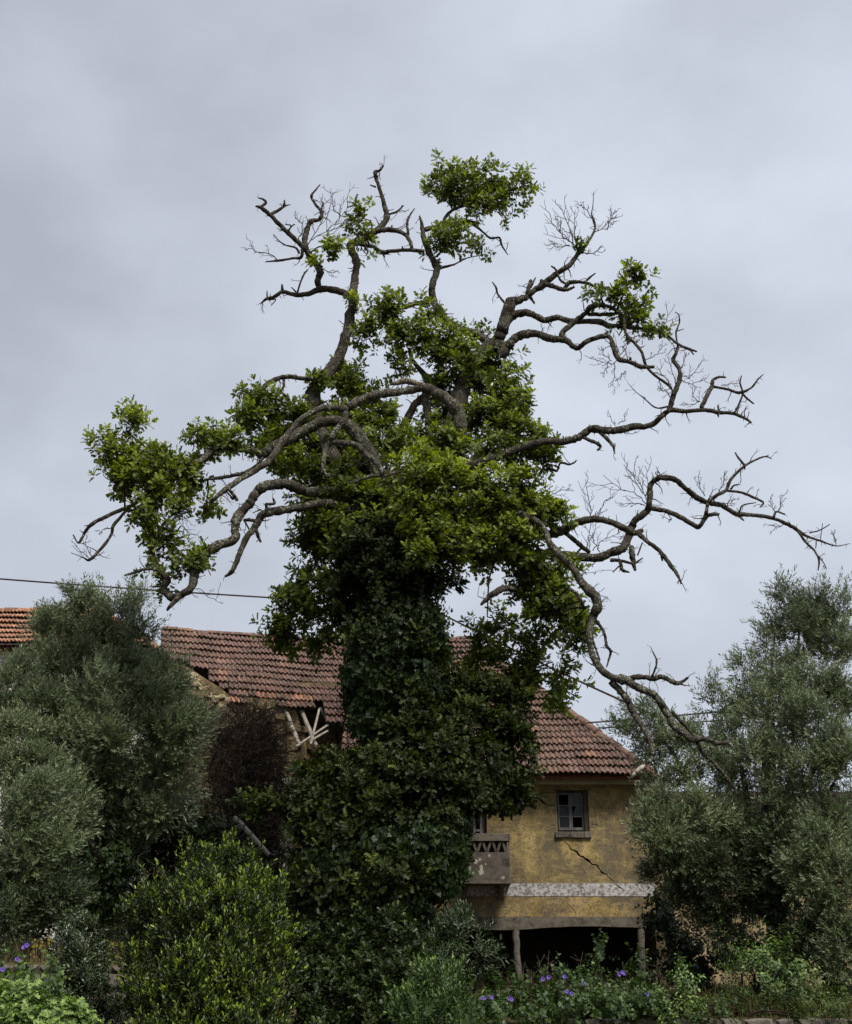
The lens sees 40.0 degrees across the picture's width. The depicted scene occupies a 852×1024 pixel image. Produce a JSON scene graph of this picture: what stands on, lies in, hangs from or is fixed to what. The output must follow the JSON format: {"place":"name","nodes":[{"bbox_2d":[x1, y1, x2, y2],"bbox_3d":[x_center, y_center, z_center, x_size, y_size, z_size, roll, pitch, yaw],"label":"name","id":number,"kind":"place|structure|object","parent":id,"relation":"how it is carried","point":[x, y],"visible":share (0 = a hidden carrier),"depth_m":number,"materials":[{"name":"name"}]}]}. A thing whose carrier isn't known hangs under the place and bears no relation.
{"place":"outdoors","nodes":[
{"label":"outdoors","id":0,"kind":"place"},
{"bbox_2d":[0,935,260,963],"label":"dry grass","id":1,"kind":"structure","parent":0,"point":[38,952],"depth_m":17.57,"materials":[{"name":"green plant"}]},
{"bbox_2d":[0,937,850,1021],"bbox_3d":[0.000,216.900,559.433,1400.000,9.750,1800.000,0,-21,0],"label":"ground","id":2,"kind":"structure","parent":0,"point":[295,1010],"depth_m":16.89,"materials":[{"name":"green plant"}]},
{"bbox_2d":[0,937,72,1003],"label":"bindweed plant","id":3,"kind":"object","parent":2,"relation":"on","point":[47,985],"visible":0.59,"depth_m":14.32,"materials":[{"name":"green plant"}]},
{"bbox_2d":[0,755,106,955],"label":"olive shrub","id":4,"kind":"object","parent":2,"relation":"on","point":[49,819],"visible":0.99,"depth_m":18.58,"materials":[{"name":"green plant"}]},
{"bbox_2d":[0,970,110,1023],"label":"broadleaf plant","id":5,"kind":"object","parent":2,"relation":"on","point":[17,1006],"visible":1,"depth_m":11.70,"materials":[{"name":"green plant"}]},
{"bbox_2d":[29,938,121,962],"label":"wild flowers","id":6,"kind":"object","parent":2,"relation":"on","point":[48,939],"visible":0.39,"depth_m":17.56,"materials":[{"name":"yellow plant"}]},
{"bbox_2d":[0,607,159,943],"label":"white house","id":7,"kind":"structure","parent":2,"relation":"on","point":[10,630],"depth_m":35.93,"materials":[{"name":"paint"}]},
{"bbox_2d":[41,902,128,1023],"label":"shrub","id":8,"kind":"object","parent":2,"relation":"on","point":[80,965],"visible":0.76,"depth_m":15.61,"materials":[{"name":"green plant"}]},
{"bbox_2d":[1,964,183,1023],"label":"stone wall","id":9,"kind":"structure","parent":2,"relation":"on","point":[114,972],"depth_m":16.59,"materials":[{"name":"grey stone"}]},
{"bbox_2d":[0,572,228,953],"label":"olive tree","id":10,"kind":"object","parent":2,"relation":"on","point":[145,692],"visible":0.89,"depth_m":21.26,"materials":[{"name":"green plant"}]},
{"bbox_2d":[0,783,284,949],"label":"bramble thicket","id":11,"kind":"object","parent":2,"relation":"on","point":[117,857],"visible":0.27,"depth_m":21.87,"materials":[{"name":"green plant"}]},
{"bbox_2d":[104,824,309,1023],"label":"laurel bush","id":12,"kind":"object","parent":2,"relation":"on","point":[206,999],"visible":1,"depth_m":14.41,"materials":[{"name":"green plant"}]},
{"bbox_2d":[269,900,454,1023],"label":"oak scrub","id":13,"kind":"object","parent":2,"relation":"on","point":[361,980],"visible":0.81,"depth_m":14.77,"materials":[{"name":"green plant"}]},
{"bbox_2d":[288,1021,517,1023],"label":"terrace bank","id":14,"kind":"structure","parent":2,"relation":"on","point":[506,1022],"depth_m":16.44,"materials":[{"name":"green plant"}]},
{"bbox_2d":[144,626,669,988],"bbox_3d":[-1.940,7.424,31.352,14.544,10.405,11.417,0,-21,0],"label":"farmhouse","id":15,"kind":"object","parent":2,"relation":"on","point":[552,874],"visible":0.34,"depth_m":26.55,"materials":[{"name":"yellow paint"}]},
{"bbox_2d":[0,578,316,599],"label":"cable","id":16,"kind":"object","parent":15,"relation":"attached to","point":[137,589],"visible":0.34,"depth_m":32.55,"materials":[{"name":"black rubber"}]},
{"bbox_2d":[175,678,305,945],"bbox_3d":[-4.247,6.690,25.915,3.995,6.008,3.444,0,-21,0],"label":"dry vine thicket","id":17,"kind":"object","parent":15,"relation":"attached to","point":[244,728],"visible":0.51,"depth_m":25.74,"materials":[{"name":"brown plant"}]},
{"bbox_2d":[232,816,269,855],"bbox_3d":[-3.630,6.717,24.280,0.911,0.848,0.110,-8,-23,19],"label":"fallen pole","id":18,"kind":"object","parent":17,"relation":"on","point":[253,838],"visible":0.72,"depth_m":24.22,"materials":[{"name":"grey wood"}]},
{"bbox_2d":[473,812,486,833],"bbox_3d":[1.023,7.275,26.304,0.678,1.932,0.120,0,-21,0],"label":"balcony door","id":19,"kind":"structure","parent":15,"relation":"in","point":[483,826],"depth_m":26.33,"materials":[{"name":"grey wood"}]},
{"bbox_2d":[556,790,588,831],"bbox_3d":[3.308,6.775,26.474,0.710,0.914,0.170,0,-21,0],"label":"window","id":20,"kind":"structure","parent":15,"relation":"in","point":[579,799],"depth_m":26.45,"materials":[{"name":"grey wood"}]},
{"bbox_2d":[440,612,723,745],"bbox_3d":[3.200,3.802,28.813,0.048,5.383,9.779,17,-27,-37],"label":"cable","id":21,"kind":"object","parent":15,"relation":"attached to","point":[584,683],"visible":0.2,"depth_m":27.84,"materials":[{"name":"black rubber"}]},
{"bbox_2d":[592,702,809,722],"bbox_3d":[9.079,5.560,33.279,10.509,1.030,0.045,0,-21,0],"label":"cable","id":22,"kind":"object","parent":15,"relation":"attached to","point":[648,717],"visible":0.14,"depth_m":33.15,"materials":[{"name":"black rubber"}]},
{"bbox_2d":[597,710,851,728],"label":"cable","id":23,"kind":"object","parent":15,"relation":"attached to","point":[694,721],"visible":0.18,"depth_m":33.22,"materials":[{"name":"black rubber"}]},
{"bbox_2d":[383,941,491,1023],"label":"yellow green shrub","id":24,"kind":"object","parent":2,"relation":"on","point":[446,993],"visible":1,"depth_m":13.81,"materials":[{"name":"green plant"}]},
{"bbox_2d":[72,147,849,993],"bbox_3d":[0.975,-0.393,22.256,14.704,18.611,5.596,0,-21,0],"label":"oak tree","id":25,"kind":"object","parent":2,"relation":"on","point":[432,759],"visible":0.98,"depth_m":21.41,"materials":[{"name":"green plant"}]},
{"bbox_2d":[275,490,479,990],"bbox_3d":[-0.759,3.783,20.304,3.279,9.010,4.235,0,-21,0],"label":"ivy","id":26,"kind":"object","parent":25,"relation":"attached to","point":[363,707],"visible":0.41,"depth_m":19.51,"materials":[{"name":"green plant"}]},
{"bbox_2d":[413,897,517,1014],"bbox_3d":[0.471,6.577,17.219,1.679,1.753,1.423,0,-21,0],"label":"glossy shrub","id":27,"kind":"object","parent":2,"relation":"on","point":[446,949],"visible":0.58,"depth_m":17.23,"materials":[{"name":"green plant"}]},
{"bbox_2d":[459,928,681,1023],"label":"morning glory","id":28,"kind":"object","parent":2,"relation":"on","point":[591,1001],"visible":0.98,"depth_m":16.51,"materials":[{"name":"green plant"}]},
{"bbox_2d":[497,952,669,1006],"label":"dry stalks","id":29,"kind":"object","parent":2,"relation":"on","point":[564,973],"visible":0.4,"depth_m":17.57,"materials":[{"name":"brown plant"}]},
{"bbox_2d":[493,987,851,1021],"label":"wall grass","id":30,"kind":"structure","parent":2,"relation":"on","point":[849,1007],"depth_m":17.07,"materials":[{"name":"green plant"}]},
{"bbox_2d":[541,1018,851,1023],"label":"stone wall","id":31,"kind":"structure","parent":2,"relation":"on","point":[723,1021],"depth_m":16.36,"materials":[{"name":"grey stone"}]},
{"bbox_2d":[652,953,707,1023],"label":"broad weed","id":32,"kind":"object","parent":31,"relation":"on","point":[678,975],"visible":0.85,"depth_m":16.55,"materials":[{"name":"green plant"}]},
{"bbox_2d":[596,564,851,997],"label":"olive tree","id":33,"kind":"object","parent":2,"relation":"on","point":[771,866],"visible":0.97,"depth_m":21.13,"materials":[{"name":"green plant"}]},
{"bbox_2d":[634,880,851,999],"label":"creeper","id":34,"kind":"object","parent":2,"relation":"on","point":[664,923],"visible":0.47,"depth_m":21.96,"materials":[{"name":"green plant"}]},
{"bbox_2d":[644,960,851,1023],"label":"tangled weeds","id":35,"kind":"object","parent":2,"relation":"on","point":[724,1009],"visible":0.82,"depth_m":16.73,"materials":[{"name":"green plant"}]},
{"bbox_2d":[662,791,851,985],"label":"house","id":36,"kind":"structure","parent":2,"relation":"on","point":[723,973],"depth_m":31.09,"materials":[{"name":"beige paint"}]},
{"bbox_2d":[713,915,825,1009],"bbox_3d":[5.273,7.033,18.130,1.518,1.516,1.322,-3,-22,7],"label":"nettle clump","id":37,"kind":"object","parent":2,"relation":"on","point":[758,967],"visible":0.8,"depth_m":17.95,"materials":[{"name":"green plant"}]},
{"bbox_2d":[0,0,851,793],"label":"sky","id":38,"kind":"structure","parent":0,"point":[140,140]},
{"bbox_2d":[468,969,811,1006],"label":"flowering plants","id":39,"kind":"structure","parent":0,"point":[508,986],"depth_m":21.75,"materials":[{"name":"green plant"}]}
]}

